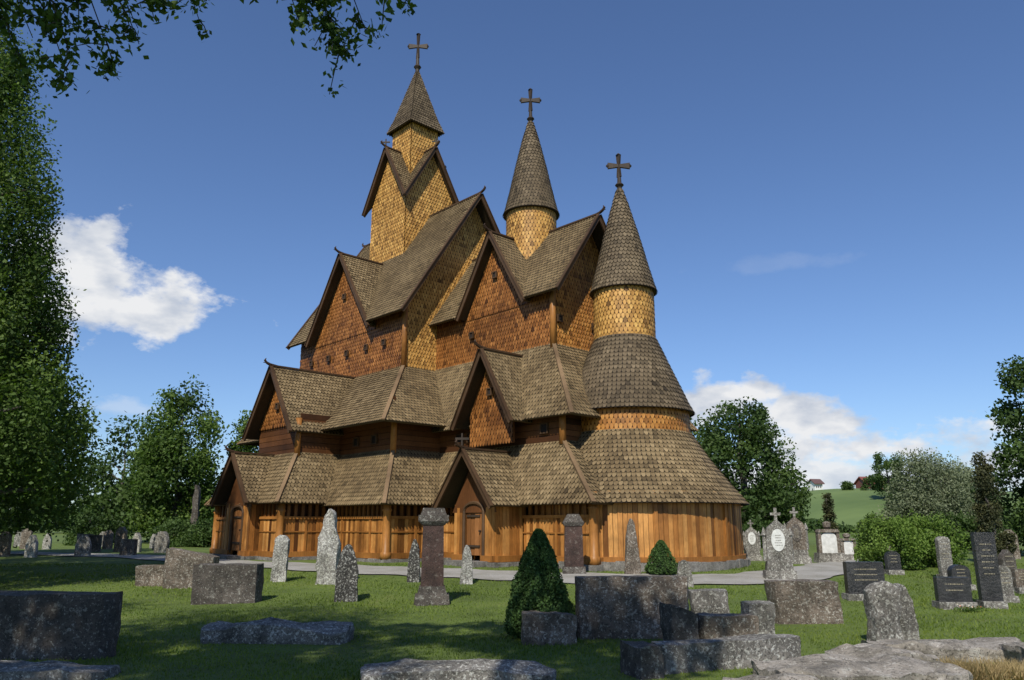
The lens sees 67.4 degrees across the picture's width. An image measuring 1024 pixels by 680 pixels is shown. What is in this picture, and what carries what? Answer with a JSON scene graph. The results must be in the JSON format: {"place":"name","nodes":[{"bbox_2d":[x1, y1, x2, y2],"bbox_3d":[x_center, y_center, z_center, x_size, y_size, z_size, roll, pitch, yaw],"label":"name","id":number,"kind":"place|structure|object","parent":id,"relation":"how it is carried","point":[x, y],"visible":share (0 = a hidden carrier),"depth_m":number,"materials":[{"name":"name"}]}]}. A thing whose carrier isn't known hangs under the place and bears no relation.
{"place":"outdoors","nodes":[
{"label":"outdoors","id":0,"kind":"place"},
{"bbox_2d":[10,551,882,583],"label":"gravel path","id":1,"kind":"structure","parent":0,"point":[816,571],"depth_m":20.60,"materials":[{"name":"grey gravel"}]},
{"bbox_2d":[0,528,1023,679],"bbox_3d":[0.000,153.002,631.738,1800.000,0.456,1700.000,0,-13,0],"label":"ground","id":2,"kind":"structure","parent":0,"point":[56,547],"depth_m":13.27,"materials":[{"name":"green plant"}]},
{"bbox_2d":[0,531,12,556],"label":"gravestone","id":3,"kind":"object","parent":2,"relation":"on","point":[5,546],"visible":0.79,"depth_m":29.43,"materials":[{"name":"grey stone"}]},
{"bbox_2d":[13,530,23,545],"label":"gravestone","id":4,"kind":"object","parent":2,"relation":"on","point":[17,538],"visible":0.36,"depth_m":42.55,"materials":[{"name":"grey stone"}]},
{"bbox_2d":[19,529,32,548],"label":"gravestone","id":5,"kind":"object","parent":2,"relation":"on","point":[25,534],"visible":0.49,"depth_m":38.31,"materials":[{"name":"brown stone"}]},
{"bbox_2d":[24,535,38,557],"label":"gravestone","id":6,"kind":"object","parent":2,"relation":"on","point":[31,547],"visible":0.78,"depth_m":28.71,"materials":[{"name":"stone"}]},
{"bbox_2d":[0,149,72,513],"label":"birch tree","id":7,"kind":"object","parent":2,"relation":"on","point":[67,368],"visible":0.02,"depth_m":24.09,"materials":[{"name":"green plant"}]},
{"bbox_2d":[42,533,51,548],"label":"gravestone","id":8,"kind":"object","parent":2,"relation":"on","point":[46,545],"visible":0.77,"depth_m":37.76,"materials":[{"name":"stone"}]},
{"bbox_2d":[0,353,100,547],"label":"birch tree","id":9,"kind":"object","parent":2,"relation":"on","point":[31,510],"visible":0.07,"depth_m":31.18,"materials":[{"name":"green plant"}]},
{"bbox_2d":[0,0,106,541],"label":"birch tree","id":10,"kind":"object","parent":2,"relation":"on","point":[31,267],"visible":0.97,"depth_m":18.95,"materials":[{"name":"green plant"}]},
{"bbox_2d":[0,658,119,679],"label":"boulder","id":11,"kind":"object","parent":2,"relation":"on","point":[56,669],"visible":0.99,"depth_m":8.02,"materials":[{"name":"grey stone"}]},
{"bbox_2d":[0,590,123,659],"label":"gravestone","id":12,"kind":"object","parent":2,"relation":"on","point":[77,625],"visible":0.84,"depth_m":9.41,"materials":[{"name":"stone"}]},
{"bbox_2d":[74,535,91,556],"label":"gravestone","id":13,"kind":"object","parent":2,"relation":"on","point":[83,546],"visible":0.81,"depth_m":29.47,"materials":[{"name":"grey stone"}]},
{"bbox_2d":[62,506,123,545],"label":"shrub","id":14,"kind":"object","parent":2,"relation":"on","point":[82,525],"visible":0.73,"depth_m":45.15,"materials":[{"name":"green plant"}]},
{"bbox_2d":[88,534,102,551],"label":"gravestone","id":15,"kind":"object","parent":2,"relation":"on","point":[96,540],"visible":0.52,"depth_m":34.69,"materials":[{"name":"stone"}]},
{"bbox_2d":[42,411,173,542],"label":"birch tree","id":16,"kind":"object","parent":2,"relation":"on","point":[118,504],"visible":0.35,"depth_m":52.75,"materials":[{"name":"green plant"}]},
{"bbox_2d":[102,530,113,548],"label":"gravestone","id":17,"kind":"object","parent":2,"relation":"on","point":[108,538],"visible":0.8,"depth_m":37.62,"materials":[{"name":"grey stone"}]},
{"bbox_2d":[113,527,127,551],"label":"gravestone","id":18,"kind":"object","parent":2,"relation":"on","point":[121,533],"visible":0.68,"depth_m":34.68,"materials":[{"name":"grey stone"}]},
{"bbox_2d":[119,539,137,554],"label":"gravestone","id":19,"kind":"object","parent":2,"relation":"on","point":[128,546],"visible":0.74,"depth_m":29.97,"materials":[{"name":"stone"}]},
{"bbox_2d":[133,533,141,552],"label":"gravestone","id":20,"kind":"object","parent":2,"relation":"on","point":[138,536],"visible":0.5,"depth_m":33.51,"materials":[{"name":"stone"}]},
{"bbox_2d":[135,564,163,585],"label":"gravestone","id":21,"kind":"object","parent":2,"relation":"on","point":[150,575],"visible":0.59,"depth_m":17.93,"materials":[{"name":"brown stone"}]},
{"bbox_2d":[153,531,169,552],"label":"gravestone","id":22,"kind":"object","parent":2,"relation":"on","point":[162,543],"visible":0.74,"depth_m":33.05,"materials":[{"name":"grey stone"}]},
{"bbox_2d":[150,517,190,542],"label":"shrub","id":23,"kind":"object","parent":2,"relation":"on","point":[163,527],"visible":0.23,"depth_m":43.28,"materials":[{"name":"green plant"}]},
{"bbox_2d":[118,372,229,541],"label":"birch tree","id":24,"kind":"object","parent":2,"relation":"on","point":[161,460],"visible":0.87,"depth_m":48.24,"materials":[{"name":"green plant"}]},
{"bbox_2d":[167,519,204,546],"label":"shrub","id":25,"kind":"object","parent":2,"relation":"on","point":[176,542],"visible":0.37,"depth_m":42.33,"materials":[{"name":"green plant"}]},
{"bbox_2d":[162,547,219,588],"bbox_3d":[-7.452,5.324,17.850,1.183,0.966,0.479,1,-13,-6],"label":"gravestone","id":26,"kind":"object","parent":2,"relation":"on","point":[179,564],"visible":0.65,"depth_m":17.64,"materials":[{"name":"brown stone"}]},
{"bbox_2d":[190,485,200,524],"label":"trunk","id":27,"kind":"object","parent":2,"relation":"on","point":[195,512],"visible":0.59,"depth_m":43.88,"materials":[{"name":"grey plant"}]},
{"bbox_2d":[179,514,212,547],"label":"shrub","id":28,"kind":"object","parent":2,"relation":"on","point":[202,534],"visible":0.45,"depth_m":41.15,"materials":[{"name":"green plant"}]},
{"bbox_2d":[0,0,413,94],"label":"birch tree","id":29,"kind":"object","parent":2,"relation":"on","point":[53,12],"visible":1,"depth_m":7.89,"materials":[{"name":"green plant"}]},
{"bbox_2d":[191,562,263,604],"bbox_3d":[-5.721,4.927,15.472,1.334,0.839,0.525,1,-12,-3],"label":"gravestone","id":30,"kind":"object","parent":2,"relation":"on","point":[226,583],"visible":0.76,"depth_m":15.25,"materials":[{"name":"stone"}]},
{"bbox_2d":[224,410,259,465],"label":"birch tree","id":31,"kind":"object","parent":2,"relation":"on","point":[232,444],"visible":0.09,"depth_m":51.31,"materials":[{"name":"green plant"}]},
{"bbox_2d":[197,619,359,644],"bbox_3d":[-3.304,4.155,10.926,2.188,0.377,0.865,-1,-13,4],"label":"boulder","id":32,"kind":"object","parent":2,"relation":"on","point":[265,631],"visible":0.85,"depth_m":10.59,"materials":[{"name":"grey stone"}]},
{"bbox_2d":[270,534,289,581],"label":"gravestone","id":33,"kind":"object","parent":2,"relation":"on","point":[280,561],"visible":0.82,"depth_m":18.87,"materials":[{"name":"stone"}]},
{"bbox_2d":[314,509,339,584],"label":"gravestone","id":34,"kind":"object","parent":2,"relation":"on","point":[326,558],"visible":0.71,"depth_m":18.37,"materials":[{"name":"stone"}]},
{"bbox_2d":[333,544,357,601],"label":"gravestone","id":35,"kind":"object","parent":2,"relation":"on","point":[346,582],"visible":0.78,"depth_m":15.50,"materials":[{"name":"stone"}]},
{"bbox_2d":[0,487,803,532],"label":"wood","id":36,"kind":"object","parent":2,"relation":"on","point":[66,526],"depth_m":104.28,"materials":[{"name":"green plant"}]},
{"bbox_2d":[407,539,420,581],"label":"gravestone","id":37,"kind":"object","parent":2,"relation":"on","point":[413,574],"visible":0.82,"depth_m":18.77,"materials":[{"name":"stone"}]},
{"bbox_2d":[414,508,449,605],"bbox_3d":[-1.580,4.318,15.315,0.700,1.890,0.560,1,-14,-6],"label":"grave monument","id":38,"kind":"object","parent":2,"relation":"on","point":[432,589],"visible":0.95,"depth_m":15.13,"materials":[{"name":"stone"}]},
{"bbox_2d":[361,657,556,679],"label":"boulder","id":39,"kind":"object","parent":2,"relation":"on","point":[498,668],"visible":1,"depth_m":7.82,"materials":[{"name":"grey stone"}]},
{"bbox_2d":[459,545,473,583],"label":"gravestone","id":40,"kind":"object","parent":2,"relation":"on","point":[466,575],"visible":0.79,"depth_m":18.45,"materials":[{"name":"stone"}]},
{"bbox_2d":[204,33,750,571],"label":"stave church","id":41,"kind":"structure","parent":2,"relation":"on","point":[482,381],"depth_m":26.92,"materials":[{"name":"brown wood"}]},
{"bbox_2d":[219,504,243,559],"bbox_3d":[-10.134,6.957,27.575,0.745,2.075,1.500,12,-18,-42],"label":"door","id":42,"kind":"structure","parent":41,"relation":"in","point":[236,541],"depth_m":27.82,"materials":[{"name":"brown wood"}]},
{"bbox_2d":[352,437,359,446],"bbox_3d":[-5.755,3.766,28.345,0.075,0.340,0.340,12,-18,-42],"label":"window","id":43,"kind":"structure","parent":41,"relation":"in","point":[356,439],"depth_m":28.33,"materials":[{"name":"black glass"}]},
{"bbox_2d":[371,434,377,444],"bbox_3d":[-4.934,3.561,27.490,0.075,0.340,0.340,12,-18,-42],"label":"window","id":44,"kind":"structure","parent":41,"relation":"in","point":[374,438],"depth_m":27.46,"materials":[{"name":"black glass"}]},
{"bbox_2d":[444,501,486,567],"bbox_3d":[-1.351,5.939,23.329,0.745,2.075,1.500,12,-18,-42],"label":"door","id":45,"kind":"structure","parent":41,"relation":"in","point":[475,521],"depth_m":23.48,"materials":[{"name":"brown wood"}]},
{"bbox_2d":[486,387,492,395],"bbox_3d":[-0.755,1.725,25.625,0.075,0.260,0.240,12,-18,-42],"label":"window","id":46,"kind":"structure","parent":41,"relation":"in","point":[489,391],"depth_m":25.59,"materials":[{"name":"black glass"}]},
{"bbox_2d":[539,422,548,433],"bbox_3d":[1.017,2.787,24.262,0.075,0.340,0.340,12,-18,-42],"label":"window","id":47,"kind":"structure","parent":41,"relation":"in","point":[544,427],"depth_m":24.23,"materials":[{"name":"black glass"}]},
{"bbox_2d":[503,528,576,637],"bbox_3d":[0.432,3.634,11.368,1.125,1.664,1.150,0,-13,0],"label":"clipped conifer","id":48,"kind":"object","parent":2,"relation":"on","point":[538,584],"visible":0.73,"depth_m":11.15,"materials":[{"name":"green plant"}]},
{"bbox_2d":[520,610,575,645],"bbox_3d":[0.505,4.023,10.657,0.757,0.508,0.461,1,-14,-3],"label":"gravestone","id":49,"kind":"object","parent":2,"relation":"on","point":[542,628],"visible":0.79,"depth_m":10.47,"materials":[{"name":"grey stone"}]},
{"bbox_2d":[562,514,585,573],"bbox_3d":[1.650,5.490,20.587,0.620,1.610,0.400,0,-13,0],"label":"grave monument","id":50,"kind":"object","parent":2,"relation":"on","point":[573,524],"visible":0.91,"depth_m":20.46,"materials":[{"name":"stone"}]},
{"bbox_2d":[575,576,688,639],"bbox_3d":[1.759,3.953,11.287,1.678,0.933,0.492,0,-14,-1],"label":"gravestone","id":51,"kind":"object","parent":2,"relation":"on","point":[619,607],"visible":0.69,"depth_m":11.11,"materials":[{"name":"grey stone"}]},
{"bbox_2d":[624,518,641,573],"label":"gravestone","id":52,"kind":"object","parent":2,"relation":"on","point":[632,565],"visible":0.87,"depth_m":20.25,"materials":[{"name":"grey stone"}]},
{"bbox_2d":[621,640,664,679],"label":"gravestone","id":53,"kind":"object","parent":2,"relation":"on","point":[642,659],"visible":0.98,"depth_m":8.19,"materials":[{"name":"stone"}]},
{"bbox_2d":[644,540,678,574],"bbox_3d":[3.974,5.794,20.309,0.965,1.010,0.975,0,-13,0],"label":"clipped conifer","id":54,"kind":"object","parent":2,"relation":"on","point":[662,558],"visible":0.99,"depth_m":20.10,"materials":[{"name":"green plant"}]},
{"bbox_2d":[659,602,699,639],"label":"gravestone","id":55,"kind":"object","parent":2,"relation":"on","point":[675,622],"visible":0.73,"depth_m":9.93,"materials":[{"name":"stone"}]},
{"bbox_2d":[678,561,692,586],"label":"gravestone","id":56,"kind":"object","parent":2,"relation":"on","point":[684,569],"visible":0.61,"depth_m":17.94,"materials":[{"name":"grey stone"}]},
{"bbox_2d":[688,588,725,613],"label":"gravestone","id":57,"kind":"object","parent":2,"relation":"on","point":[708,600],"visible":0.52,"depth_m":11.85,"materials":[{"name":"grey stone"}]},
{"bbox_2d":[690,414,738,485],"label":"broadleaf tree","id":58,"kind":"object","parent":2,"relation":"on","point":[695,424],"visible":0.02,"depth_m":49.89,"materials":[{"name":"green plant"}]},
{"bbox_2d":[693,612,758,637],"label":"gravestone","id":59,"kind":"object","parent":2,"relation":"on","point":[724,625],"visible":0.53,"depth_m":10.02,"materials":[{"name":"grey stone"}]},
{"bbox_2d":[652,634,803,673],"bbox_3d":[2.502,3.633,8.848,1.963,0.401,0.340,5,-14,-20],"label":"gravestone","id":60,"kind":"object","parent":2,"relation":"on","point":[688,655],"visible":0.62,"depth_m":8.70,"materials":[{"name":"grey stone"}]},
{"bbox_2d":[743,520,762,560],"bbox_3d":[8.150,6.832,26.127,0.609,1.400,0.375,-2,-14,8],"label":"grave monument","id":61,"kind":"object","parent":2,"relation":"on","point":[751,543],"visible":0.98,"depth_m":26.02,"materials":[{"name":"grey stone"}]},
{"bbox_2d":[695,396,814,527],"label":"broadleaf tree","id":62,"kind":"object","parent":2,"relation":"on","point":[755,437],"visible":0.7,"depth_m":45.95,"materials":[{"name":"green plant"}]},
{"bbox_2d":[739,599,775,634],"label":"gravestone","id":63,"kind":"object","parent":2,"relation":"on","point":[763,610],"visible":0.46,"depth_m":10.65,"materials":[{"name":"grey stone"}]},
{"bbox_2d":[742,515,785,547],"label":"shrub","id":64,"kind":"object","parent":2,"relation":"on","point":[757,525],"visible":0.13,"depth_m":40.75,"materials":[{"name":"green plant"}]},
{"bbox_2d":[723,670,826,679],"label":"boulder","id":65,"kind":"object","parent":2,"relation":"on","point":[788,675],"visible":1,"depth_m":7.43,"materials":[{"name":"stone"}]},
{"bbox_2d":[761,508,797,579],"bbox_3d":[6.750,5.191,19.528,0.796,1.814,0.490,-2,-14,8],"label":"grave monument","id":66,"kind":"object","parent":2,"relation":"on","point":[778,550],"visible":0.98,"depth_m":19.38,"materials":[{"name":"grey stone"}]},
{"bbox_2d":[784,507,811,563],"bbox_3d":[8.950,6.187,24.225,0.779,1.778,0.480,-2,-14,8],"label":"grave monument","id":67,"kind":"object","parent":2,"relation":"on","point":[799,537],"visible":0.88,"depth_m":24.07,"materials":[{"name":"grey stone"}]},
{"bbox_2d":[765,579,843,623],"bbox_3d":[4.910,4.427,12.918,1.195,0.766,0.494,1,-13,-3],"label":"gravestone","id":68,"kind":"object","parent":2,"relation":"on","point":[807,602],"visible":0.72,"depth_m":12.71,"materials":[{"name":"grey stone"}]},
{"bbox_2d":[813,521,845,562],"bbox_3d":[10.350,6.630,25.147,0.900,1.350,0.500,0,-13,0],"label":"grave monument","id":69,"kind":"object","parent":2,"relation":"on","point":[828,546],"visible":0.98,"depth_m":25.04,"materials":[{"name":"grey stone"}]},
{"bbox_2d":[821,493,838,533],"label":"cypress tree","id":70,"kind":"object","parent":2,"relation":"on","point":[829,514],"visible":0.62,"depth_m":43.84,"materials":[{"name":"green plant"}]},
{"bbox_2d":[840,533,859,559],"bbox_3d":[11.600,7.175,26.559,0.630,0.960,0.500,0,-13,0],"label":"grave monument","id":71,"kind":"object","parent":2,"relation":"on","point":[847,545],"visible":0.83,"depth_m":26.47,"materials":[{"name":"grey stone"}]},
{"bbox_2d":[750,657,968,679],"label":"boulder","id":72,"kind":"object","parent":2,"relation":"on","point":[885,670],"visible":0.81,"depth_m":7.88,"materials":[{"name":"stone"}]},
{"bbox_2d":[841,562,884,600],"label":"polished gravestone","id":73,"kind":"object","parent":2,"relation":"on","point":[859,577],"visible":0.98,"depth_m":15.63,"materials":[{"name":"grey stone"}]},
{"bbox_2d":[852,512,883,544],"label":"shrub","id":74,"kind":"object","parent":2,"relation":"on","point":[867,516],"visible":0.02,"depth_m":44.97,"materials":[{"name":"green plant"}]},
{"bbox_2d":[826,644,935,663],"bbox_3d":[4.399,3.803,9.196,1.128,0.301,0.762,4,-15,-17],"label":"boulder","id":75,"kind":"object","parent":2,"relation":"on","point":[840,653],"visible":0.52,"depth_m":9.08,"materials":[{"name":"stone"}]},
{"bbox_2d":[861,581,902,637],"bbox_3d":[5.157,3.831,10.692,0.462,0.920,0.352,1,-13,-6],"label":"gravestone","id":76,"kind":"object","parent":2,"relation":"on","point":[880,616],"visible":0.75,"depth_m":10.58,"materials":[{"name":"grey stone"}]},
{"bbox_2d":[849,511,932,569],"bbox_3d":[10.976,5.853,22.161,2.298,1.836,2.236,0,-13,0],"label":"shrub","id":77,"kind":"object","parent":2,"relation":"on","point":[881,537],"visible":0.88,"depth_m":21.78,"materials":[{"name":"green plant"}]},
{"bbox_2d":[884,551,904,574],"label":"polished gravestone","id":78,"kind":"object","parent":2,"relation":"on","point":[892,560],"visible":0.98,"depth_m":20.50,"materials":[{"name":"grey stone"}]},
{"bbox_2d":[891,585,921,640],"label":"gravestone","id":79,"kind":"object","parent":2,"relation":"on","point":[908,611],"visible":0.51,"depth_m":10.85,"materials":[{"name":"grey stone"}]},
{"bbox_2d":[802,518,1020,532],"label":"wood","id":80,"kind":"object","parent":2,"relation":"on","point":[815,524],"visible":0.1,"depth_m":110.92,"materials":[{"name":"green plant"}]},
{"bbox_2d":[890,508,971,566],"bbox_3d":[12.400,5.972,22.888,2.215,1.874,2.051,0,-13,0],"label":"shrub","id":81,"kind":"object","parent":2,"relation":"on","point":[939,529],"visible":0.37,"depth_m":22.47,"materials":[{"name":"green plant"}]},
{"bbox_2d":[875,447,987,547],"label":"willow tree","id":82,"kind":"object","parent":2,"relation":"on","point":[952,482],"visible":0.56,"depth_m":40.29,"materials":[{"name":"green plant"}]},
{"bbox_2d":[862,637,1004,662],"bbox_3d":[5.511,3.910,9.666,1.934,0.302,0.988,-1,-14,6],"label":"boulder","id":83,"kind":"object","parent":2,"relation":"on","point":[990,649],"visible":0.62,"depth_m":9.35,"materials":[{"name":"stone"}]},
{"bbox_2d":[935,536,952,576],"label":"polished gravestone","id":84,"kind":"object","parent":2,"relation":"on","point":[943,553],"visible":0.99,"depth_m":19.40,"materials":[{"name":"grey stone"}]},
{"bbox_2d":[924,667,969,679],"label":"boulder","id":85,"kind":"object","parent":2,"relation":"on","point":[942,675],"visible":0.45,"depth_m":7.75,"materials":[{"name":"stone"}]},
{"bbox_2d":[932,577,977,609],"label":"polished gravestone","id":86,"kind":"object","parent":2,"relation":"on","point":[951,592],"visible":0.97,"depth_m":14.42,"materials":[{"name":"grey stone"}]},
{"bbox_2d":[947,564,976,590],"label":"polished gravestone","id":87,"kind":"object","parent":2,"relation":"on","point":[955,570],"visible":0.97,"depth_m":17.38,"materials":[{"name":"grey stone"}]},
{"bbox_2d":[927,510,999,549],"bbox_3d":[21.768,9.435,37.848,3.219,2.045,3.575,0,-13,0],"label":"shrub","id":88,"kind":"object","parent":2,"relation":"on","point":[968,525],"visible":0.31,"depth_m":37.34,"materials":[{"name":"green plant"}]},
{"bbox_2d":[925,458,1004,544],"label":"willow tree","id":89,"kind":"object","parent":2,"relation":"on","point":[968,469],"visible":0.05,"depth_m":42.94,"materials":[{"name":"green plant"}]},
{"bbox_2d":[950,604,991,612],"bbox_3d":[8.321,4.912,13.994,0.731,0.183,0.402,-3,-14,11],"label":"flowering plant","id":90,"kind":"object","parent":2,"relation":"on","point":[968,609],"visible":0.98,"depth_m":13.96,"materials":[{"name":"green plant"}]},
{"bbox_2d":[970,532,1008,608],"bbox_3d":[9.080,4.411,14.676,0.426,1.430,0.360,-2,-14,8],"label":"polished gravestone","id":91,"kind":"object","parent":2,"relation":"on","point":[987,573],"visible":0.99,"depth_m":14.62,"materials":[{"name":"grey stone"}]},
{"bbox_2d":[968,451,1017,556],"bbox_3d":[15.481,5.479,24.959,1.278,3.749,1.339,0,-13,0],"label":"conifer tree","id":92,"kind":"object","parent":2,"relation":"on","point":[987,511],"visible":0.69,"depth_m":24.87,"materials":[{"name":"green plant"}]},
{"bbox_2d":[970,354,1023,554],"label":"broadleaf tree","id":93,"kind":"object","parent":2,"relation":"on","point":[1008,415],"visible":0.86,"depth_m":30.70,"materials":[{"name":"green plant"}]},
{"bbox_2d":[998,549,1016,568],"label":"polished gravestone","id":94,"kind":"object","parent":2,"relation":"on","point":[1006,558],"visible":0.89,"depth_m":18.41,"materials":[{"name":"grey stone"}]},
{"bbox_2d":[999,565,1019,602],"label":"polished gravestone","id":95,"kind":"object","parent":2,"relation":"on","point":[1009,596],"visible":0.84,"depth_m":15.40,"materials":[{"name":"grey stone"}]},
{"bbox_2d":[999,642,1023,664],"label":"boulder","id":96,"kind":"object","parent":2,"relation":"on","point":[1009,650],"visible":0.59,"depth_m":9.11,"materials":[{"name":"stone"}]},
{"bbox_2d":[1005,530,1020,558],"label":"gravestone","id":97,"kind":"object","parent":2,"relation":"on","point":[1017,554],"visible":0.3,"depth_m":27.13,"materials":[{"name":"grey stone"}]},
{"bbox_2d":[1011,569,1023,593],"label":"polished gravestone","id":98,"kind":"object","parent":2,"relation":"on","point":[1018,579],"visible":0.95,"depth_m":16.77,"materials":[{"name":"grey stone"}]},
{"bbox_2d":[0,0,1023,522],"label":"sky","id":99,"kind":"structure","parent":0,"point":[825,198],"materials":[{"name":"blue"}]},
{"bbox_2d":[794,488,1023,530],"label":"hill","id":100,"kind":"structure","parent":0,"point":[853,507],"depth_m":168.85,"materials":[{"name":"green plant"}]},
{"bbox_2d":[807,479,824,490],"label":"farmhouse","id":101,"kind":"object","parent":100,"relation":"on","point":[815,484],"visible":0.91,"depth_m":211.53,"materials":[{"name":"wood"}]},
{"bbox_2d":[839,481,854,489],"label":"shrub","id":102,"kind":"object","parent":100,"relation":"on","point":[846,485],"visible":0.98,"depth_m":196.00,"materials":[{"name":"green plant"}]},
{"bbox_2d":[853,477,882,488],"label":"barn","id":103,"kind":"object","parent":100,"relation":"on","point":[858,481],"visible":0.11,"depth_m":215.04,"materials":[{"name":"wood"}]},
{"bbox_2d":[859,475,877,490],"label":"shrub","id":104,"kind":"object","parent":100,"relation":"on","point":[867,480],"visible":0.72,"depth_m":192.74,"materials":[{"name":"green plant"}]},
{"bbox_2d":[870,451,905,498],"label":"broadleaf tree","id":105,"kind":"object","parent":100,"relation":"on","point":[879,480],"visible":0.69,"depth_m":169.03,"materials":[{"name":"green plant"}]},
{"bbox_2d":[930,655,1023,679],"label":"dry grass","id":106,"kind":"structure","parent":0,"point":[997,670],"depth_m":8.12,"materials":[{"name":"beige plant"}]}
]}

